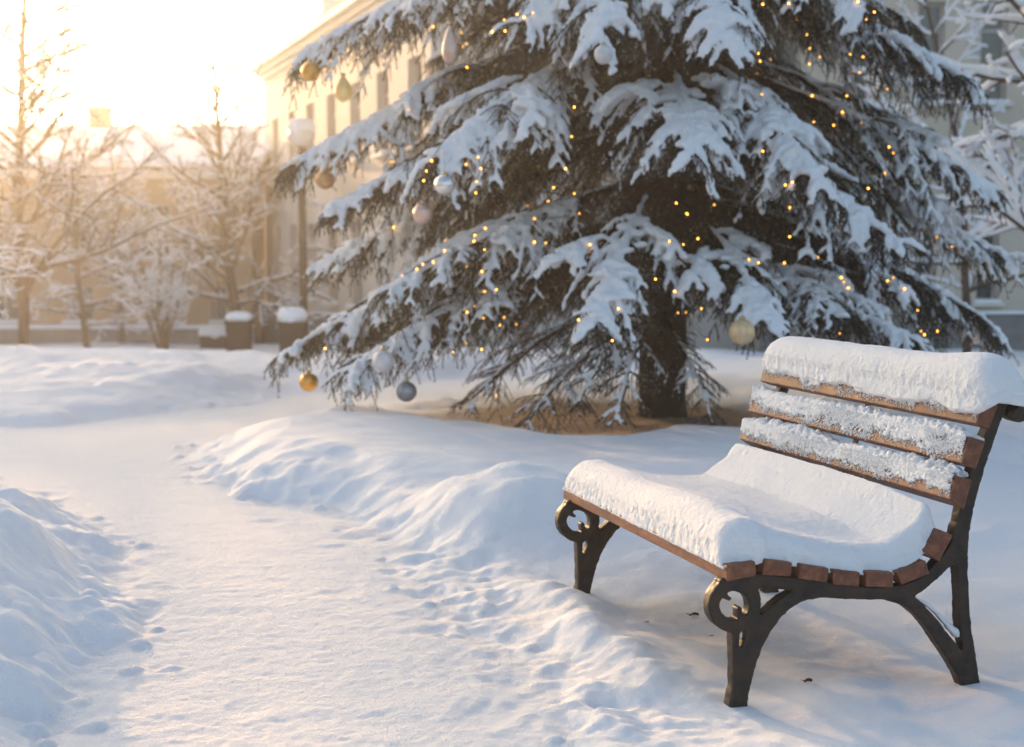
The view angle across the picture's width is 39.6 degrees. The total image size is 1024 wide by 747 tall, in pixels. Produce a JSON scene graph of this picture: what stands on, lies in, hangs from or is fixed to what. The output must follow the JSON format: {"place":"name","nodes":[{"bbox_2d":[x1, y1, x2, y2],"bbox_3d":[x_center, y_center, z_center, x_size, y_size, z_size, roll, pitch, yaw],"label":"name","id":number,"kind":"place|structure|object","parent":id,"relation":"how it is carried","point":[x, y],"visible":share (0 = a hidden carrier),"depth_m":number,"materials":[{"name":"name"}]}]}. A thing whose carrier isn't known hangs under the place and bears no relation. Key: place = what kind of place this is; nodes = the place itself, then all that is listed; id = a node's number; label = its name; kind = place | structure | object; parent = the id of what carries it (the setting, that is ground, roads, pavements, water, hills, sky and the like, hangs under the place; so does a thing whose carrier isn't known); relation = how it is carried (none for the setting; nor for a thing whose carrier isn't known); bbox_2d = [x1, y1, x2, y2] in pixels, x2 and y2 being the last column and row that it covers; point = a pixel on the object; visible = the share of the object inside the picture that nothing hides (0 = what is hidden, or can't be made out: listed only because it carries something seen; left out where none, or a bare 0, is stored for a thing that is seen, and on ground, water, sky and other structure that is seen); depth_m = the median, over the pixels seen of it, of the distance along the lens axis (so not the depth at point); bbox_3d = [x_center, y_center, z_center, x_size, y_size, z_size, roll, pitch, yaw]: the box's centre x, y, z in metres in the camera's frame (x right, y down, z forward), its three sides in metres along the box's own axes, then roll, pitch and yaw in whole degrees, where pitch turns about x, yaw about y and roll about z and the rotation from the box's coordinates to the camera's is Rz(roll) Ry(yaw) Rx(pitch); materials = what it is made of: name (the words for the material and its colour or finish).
{"place":"outdoors","nodes":[
{"label":"outdoors","id":0,"kind":"place"},
{"bbox_2d":[0,0,314,123],"label":"sky","id":1,"kind":"structure","parent":0,"point":[143,35],"materials":[{"name":"white"}]},
{"bbox_2d":[0,371,637,746],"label":"snow path","id":2,"kind":"structure","parent":0,"point":[260,622],"depth_m":5.21,"materials":[{"name":"white snow"}]},
{"bbox_2d":[0,342,1023,746],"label":"snow ground","id":3,"kind":"structure","parent":0,"point":[628,650],"depth_m":5.96,"materials":[{"name":"white snow"}]},
{"bbox_2d":[0,141,57,317],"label":"bare tree","id":4,"kind":"object","parent":3,"relation":"on","point":[4,248],"visible":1,"depth_m":21.46,"materials":[{"name":"brown plant"}]},
{"bbox_2d":[13,154,144,347],"bbox_3d":[-9.416,-2.567,30.796,2.713,4.364,3.274,-2,6,-19],"label":"bare tree","id":5,"kind":"object","parent":3,"relation":"on","point":[81,310],"visible":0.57,"depth_m":30.86,"materials":[{"name":"brown plant"}]},
{"bbox_2d":[0,0,230,344],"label":"bare tree","id":6,"kind":"object","parent":3,"relation":"on","point":[43,64],"visible":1,"depth_m":23.03,"materials":[{"name":"brown plant"}]},
{"bbox_2d":[42,114,204,342],"bbox_3d":[-8.972,-3.224,32.444,2.904,5.427,3.332,-4,7,-38],"label":"bare tree","id":7,"kind":"object","parent":3,"relation":"on","point":[119,302],"visible":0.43,"depth_m":32.61,"materials":[{"name":"brown plant"}]},
{"bbox_2d":[0,106,271,344],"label":"building","id":8,"kind":"structure","parent":3,"relation":"on","point":[55,327],"depth_m":35.93,"materials":[{"name":"beige paint"}]},
{"bbox_2d":[0,205,16,257],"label":"window","id":9,"kind":"structure","parent":8,"relation":"in","point":[3,236],"depth_m":35.96,"materials":[{"name":"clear glass"}]},
{"bbox_2d":[0,285,17,324],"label":"window","id":10,"kind":"structure","parent":8,"relation":"in","point":[7,303],"depth_m":36.14,"materials":[{"name":"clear glass"}]},
{"bbox_2d":[56,204,96,259],"bbox_3d":[-10.949,-3.566,35.829,1.020,1.415,0.330,0,5,0],"label":"window","id":11,"kind":"structure","parent":8,"relation":"in","point":[72,233],"depth_m":35.97,"materials":[{"name":"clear glass"}]},
{"bbox_2d":[61,285,95,324],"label":"window","id":12,"kind":"structure","parent":8,"relation":"in","point":[70,321],"depth_m":36.11,"materials":[{"name":"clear glass"}]},
{"bbox_2d":[137,287,165,324],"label":"window","id":13,"kind":"structure","parent":8,"relation":"in","point":[142,322],"depth_m":35.90,"materials":[{"name":"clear glass"}]},
{"bbox_2d":[133,204,170,259],"bbox_3d":[-9.021,-3.566,35.829,1.008,1.415,0.330,0,5,0],"label":"window","id":14,"kind":"structure","parent":8,"relation":"in","point":[166,207],"depth_m":35.94,"materials":[{"name":"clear glass"}]},
{"bbox_2d":[208,285,240,324],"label":"window","id":15,"kind":"structure","parent":8,"relation":"in","point":[219,309],"depth_m":36.12,"materials":[{"name":"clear glass"}]},
{"bbox_2d":[206,204,245,259],"bbox_3d":[-7.224,-3.566,35.829,1.010,1.415,0.330,0,5,0],"label":"window","id":16,"kind":"structure","parent":8,"relation":"in","point":[212,230],"depth_m":35.95,"materials":[{"name":"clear glass"}]},
{"bbox_2d":[103,226,208,348],"bbox_3d":[-6.963,-1.597,27.813,1.661,2.645,2.097,-4,7,-39],"label":"bare shrub","id":17,"kind":"object","parent":3,"relation":"on","point":[164,313],"visible":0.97,"depth_m":27.71,"materials":[{"name":"brown plant"}]},
{"bbox_2d":[95,10,322,327],"bbox_3d":[-6.095,-3.731,28.159,4.997,6.899,4.276,0,5,0],"label":"bare tree","id":18,"kind":"object","parent":3,"relation":"on","point":[232,302],"visible":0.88,"depth_m":28.28,"materials":[{"name":"brown plant"}]},
{"bbox_2d":[198,325,225,348],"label":"stone block","id":19,"kind":"structure","parent":3,"relation":"on","point":[213,337],"depth_m":28.86,"materials":[{"name":"white"}]},
{"bbox_2d":[224,311,253,350],"bbox_3d":[-4.768,-0.673,24.844,0.475,0.826,0.478,-1,5,-6],"label":"litter bin","id":20,"kind":"object","parent":3,"relation":"on","point":[238,325],"visible":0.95,"depth_m":24.64,"materials":[{"name":"brown metal"}]},
{"bbox_2d":[277,307,307,352],"bbox_3d":[-3.801,-0.690,24.643,0.546,0.937,0.558,0,5,0],"label":"litter bin","id":21,"kind":"object","parent":3,"relation":"on","point":[292,322],"visible":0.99,"depth_m":24.42,"materials":[{"name":"brown metal"}]},
{"bbox_2d":[287,118,315,335],"bbox_3d":[-4.100,-2.678,27.862,0.563,4.598,0.580,0,5,0],"label":"street lamp","id":22,"kind":"object","parent":3,"relation":"on","point":[301,134],"visible":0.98,"depth_m":27.75,"materials":[{"name":"paint"}]},
{"bbox_2d":[279,141,347,326],"bbox_3d":[-3.751,-2.841,29.915,2.441,4.883,2.581,0,5,0],"label":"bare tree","id":23,"kind":"object","parent":3,"relation":"on","point":[319,247],"visible":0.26,"depth_m":30.08,"materials":[{"name":"brown plant"}]},
{"bbox_2d":[248,0,755,350],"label":"cream building","id":24,"kind":"structure","parent":3,"relation":"on","point":[328,112],"depth_m":29.48,"materials":[{"name":"beige paint"}]},
{"bbox_2d":[266,132,278,181],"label":"window","id":25,"kind":"structure","parent":24,"relation":"in","point":[270,179],"depth_m":36.44,"materials":[{"name":"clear glass"}]},
{"bbox_2d":[268,226,281,295],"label":"window","id":26,"kind":"structure","parent":24,"relation":"in","point":[271,291],"depth_m":36.67,"materials":[{"name":"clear glass"}]},
{"bbox_2d":[284,225,297,297],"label":"window","id":27,"kind":"structure","parent":24,"relation":"in","point":[295,225],"depth_m":34.69,"materials":[{"name":"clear glass"}]},
{"bbox_2d":[309,105,314,173],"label":"window","id":28,"kind":"structure","parent":24,"relation":"in","point":[312,105],"depth_m":32.43,"materials":[{"name":"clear glass"}]},
{"bbox_2d":[308,224,316,302],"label":"window","id":29,"kind":"structure","parent":24,"relation":"in","point":[310,299],"depth_m":32.13,"materials":[{"name":"glass"}]},
{"bbox_2d":[321,228,338,306],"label":"window","id":30,"kind":"structure","parent":24,"relation":"in","point":[326,303],"depth_m":30.63,"materials":[{"name":"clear glass"}]},
{"bbox_2d":[328,95,336,168],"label":"window","id":31,"kind":"structure","parent":24,"relation":"in","point":[334,111],"depth_m":30.42,"materials":[{"name":"glass"}]},
{"bbox_2d":[342,85,360,164],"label":"window","id":32,"kind":"structure","parent":24,"relation":"in","point":[353,160],"depth_m":28.39,"materials":[{"name":"glass"}]},
{"bbox_2d":[343,221,361,309],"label":"window","id":33,"kind":"structure","parent":24,"relation":"in","point":[348,306],"depth_m":28.70,"materials":[{"name":"glass"}]},
{"bbox_2d":[368,72,389,158],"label":"window","id":34,"kind":"structure","parent":24,"relation":"in","point":[382,153],"depth_m":26.34,"materials":[{"name":"glass"}]},
{"bbox_2d":[385,254,389,283],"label":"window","id":35,"kind":"structure","parent":24,"relation":"in","point":[388,279],"depth_m":26.70,"materials":[{"name":"glass"}]},
{"bbox_2d":[405,57,421,151],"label":"window","id":36,"kind":"structure","parent":24,"relation":"in","point":[418,66],"depth_m":24.35,"materials":[{"name":"glass"}]},
{"bbox_2d":[263,0,1023,435],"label":"spruce tree","id":37,"kind":"object","parent":3,"relation":"on","point":[715,122],"visible":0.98,"depth_m":10.29,"materials":[{"name":"green plant"}]},
{"bbox_2d":[299,361,317,391],"bbox_3d":[-1.522,0.012,10.646,0.142,0.248,0.142,0,5,0],"label":"bauble","id":38,"kind":"object","parent":37,"relation":"hanging from","point":[308,381],"visible":1,"depth_m":10.60,"materials":[{"name":"gold metal"}]},
{"bbox_2d":[301,50,319,80],"bbox_3d":[-1.492,-2.288,10.522,0.143,0.250,0.143,0,5,0],"label":"bauble","id":39,"kind":"object","parent":37,"relation":"hanging from","point":[310,69],"visible":1,"depth_m":10.48,"materials":[{"name":"gold metal"}]},
{"bbox_2d":[316,168,334,188],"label":"bauble","id":40,"kind":"object","parent":37,"relation":"hanging from","point":[325,178],"visible":1,"depth_m":10.42,"materials":[{"name":"brown metal"}]},
{"bbox_2d":[334,67,351,101],"bbox_3d":[-1.263,-2.185,10.644,0.135,0.304,0.135,0,5,0],"label":"bauble","id":41,"kind":"object","parent":37,"relation":"hanging from","point":[343,91],"visible":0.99,"depth_m":10.61,"materials":[{"name":"gold glass"}]},
{"bbox_2d":[372,347,393,372],"bbox_3d":[-0.894,-0.142,9.854,0.155,0.272,0.155,0,5,0],"label":"bauble","id":42,"kind":"object","parent":37,"relation":"hanging from","point":[382,360],"visible":1,"depth_m":9.81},
{"bbox_2d":[396,366,416,401],"bbox_3d":[-0.739,0.073,9.949,0.144,0.253,0.144,0,5,0],"label":"bauble","id":43,"kind":"object","parent":37,"relation":"hanging from","point":[406,390],"visible":1,"depth_m":9.90,"materials":[{"name":"silver metal"}]},
{"bbox_2d":[413,200,432,223],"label":"bauble","id":44,"kind":"object","parent":37,"relation":"hanging from","point":[421,215],"visible":0.95,"depth_m":9.08,"materials":[{"name":"pink glass"}]},
{"bbox_2d":[434,159,454,195],"bbox_3d":[-0.422,-1.227,8.880,0.130,0.229,0.130,0,5,0],"label":"bauble","id":45,"kind":"object","parent":37,"relation":"hanging from","point":[444,183],"visible":1,"depth_m":8.84,"materials":[{"name":"silver metal"}]},
{"bbox_2d":[442,10,457,64],"bbox_3d":[-0.409,-2.207,9.336,0.106,0.351,0.106,0,5,0],"label":"bauble","id":46,"kind":"object","parent":37,"relation":"hanging from","point":[449,50],"visible":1,"depth_m":9.31,"materials":[{"name":"white glass"}]},
{"bbox_2d":[390,12,533,204],"bbox_3d":[-0.442,-1.905,10.428,0.841,1.327,2.577,-1,5,-9],"label":"light string","id":47,"kind":"object","parent":37,"relation":"attached to","point":[465,96],"visible":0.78,"depth_m":10.18,"materials":[{"name":"yellow"}]},
{"bbox_2d":[324,241,618,394],"bbox_3d":[-0.349,-0.313,10.835,2.074,1.387,3.855,0,5,0],"label":"light string","id":48,"kind":"object","parent":37,"relation":"attached to","point":[483,317],"visible":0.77,"depth_m":10.44,"materials":[{"name":"yellow"}]},
{"bbox_2d":[393,106,579,275],"bbox_3d":[-0.215,-1.344,10.739,1.441,1.186,3.110,0,5,0],"label":"light string","id":49,"kind":"object","parent":37,"relation":"attached to","point":[512,193],"visible":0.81,"depth_m":10.25,"materials":[{"name":"yellow"}]},
{"bbox_2d":[594,42,612,63],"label":"bauble","id":50,"kind":"object","parent":37,"relation":"hanging from","point":[603,52],"visible":1,"depth_m":8.73,"materials":[{"name":"silver metal"}]},
{"bbox_2d":[729,300,754,344],"bbox_3d":[1.442,-0.321,8.908,0.162,0.284,0.162,0,5,0],"label":"bauble","id":51,"kind":"object","parent":37,"relation":"hanging from","point":[742,330],"visible":1,"depth_m":8.86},
{"bbox_2d":[676,95,893,215],"bbox_3d":[1.975,-1.643,10.385,1.326,0.972,2.388,3,6,27],"label":"light string","id":52,"kind":"object","parent":37,"relation":"attached to","point":[780,179],"visible":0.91,"depth_m":10.09,"materials":[{"name":"yellow"}]},
{"bbox_2d":[655,213,951,340],"bbox_3d":[1.953,-0.719,10.653,2.917,0.938,1.619,-4,7,-37],"label":"light string","id":53,"kind":"object","parent":37,"relation":"attached to","point":[784,263],"visible":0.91,"depth_m":10.16,"materials":[{"name":"yellow"}]},
{"bbox_2d":[756,1,887,94],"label":"light string","id":54,"kind":"object","parent":37,"relation":"attached to","point":[814,54],"visible":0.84,"depth_m":10.35,"materials":[{"name":"yellow"}]},
{"bbox_2d":[555,369,1023,707],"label":"park bench","id":55,"kind":"object","parent":3,"relation":"on","point":[753,621],"visible":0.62,"depth_m":4.45,"materials":[{"name":"wood"}]},
{"bbox_2d":[563,443,935,574],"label":"seat snow","id":56,"kind":"structure","parent":55,"relation":"on","point":[740,502],"depth_m":4.68,"materials":[{"name":"white snow"}]},
{"bbox_2d":[739,598,959,638],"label":"snow","id":57,"kind":"structure","parent":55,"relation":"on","point":[952,630],"depth_m":4.47,"materials":[{"name":"white snow"}]},
{"bbox_2d":[740,416,968,496],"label":"snow","id":58,"kind":"structure","parent":55,"relation":"on","point":[912,467],"depth_m":4.96,"materials":[{"name":"white snow"}]},
{"bbox_2d":[749,384,984,459],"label":"snow","id":59,"kind":"structure","parent":55,"relation":"on","point":[917,430],"depth_m":4.96,"materials":[{"name":"white snow"}]},
{"bbox_2d":[761,336,1023,418],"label":"snow","id":60,"kind":"structure","parent":55,"relation":"on","point":[974,383],"depth_m":4.82,"materials":[{"name":"white snow"}]},
{"bbox_2d":[752,0,1023,351],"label":"beige building","id":61,"kind":"structure","parent":3,"relation":"on","point":[1003,313],"depth_m":23.75,"materials":[{"name":"beige paint"}]},
{"bbox_2d":[773,6,800,105],"bbox_3d":[4.569,-5.300,23.622,0.620,1.715,0.340,0,5,0],"label":"window","id":62,"kind":"structure","parent":61,"relation":"in","point":[797,55],"depth_m":23.76,"materials":[{"name":"grey glass"}]},
{"bbox_2d":[842,45,873,105],"bbox_3d":[5.737,-5.300,23.622,0.620,1.715,0.340,0,5,0],"label":"window","id":63,"kind":"structure","parent":61,"relation":"in","point":[864,94],"depth_m":23.80,"materials":[{"name":"grey glass"}]},
{"bbox_2d":[913,235,937,304],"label":"window","id":64,"kind":"structure","parent":61,"relation":"in","point":[930,270],"depth_m":24.08,"materials":[{"name":"grey glass"}]},
{"bbox_2d":[914,3,946,106],"bbox_3d":[6.949,-5.300,23.622,0.620,1.715,0.340,0,5,0],"label":"window","id":65,"kind":"structure","parent":61,"relation":"in","point":[936,9],"depth_m":23.71,"materials":[{"name":"grey glass"}]},
{"bbox_2d":[971,209,1004,305],"bbox_3d":[8.000,-1.954,23.932,0.540,1.635,0.340,0,5,0],"label":"window","id":66,"kind":"structure","parent":61,"relation":"in","point":[980,298],"depth_m":24.06,"materials":[{"name":"grey glass"}]},
{"bbox_2d":[976,3,1013,106],"bbox_3d":[8.000,-5.300,23.622,0.620,1.715,0.340,0,5,0],"label":"window","id":67,"kind":"structure","parent":61,"relation":"in","point":[989,35],"depth_m":23.75,"materials":[{"name":"grey glass"}]},
{"bbox_2d":[848,0,1023,351],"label":"bare tree","id":68,"kind":"object","parent":3,"relation":"on","point":[965,286],"visible":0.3,"depth_m":20.53,"materials":[{"name":"white plant"}]},
{"bbox_2d":[862,0,1023,237],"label":"bare tree","id":69,"kind":"object","parent":3,"relation":"on","point":[994,73],"visible":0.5,"depth_m":15.72,"materials":[{"name":"plant"}]}
]}

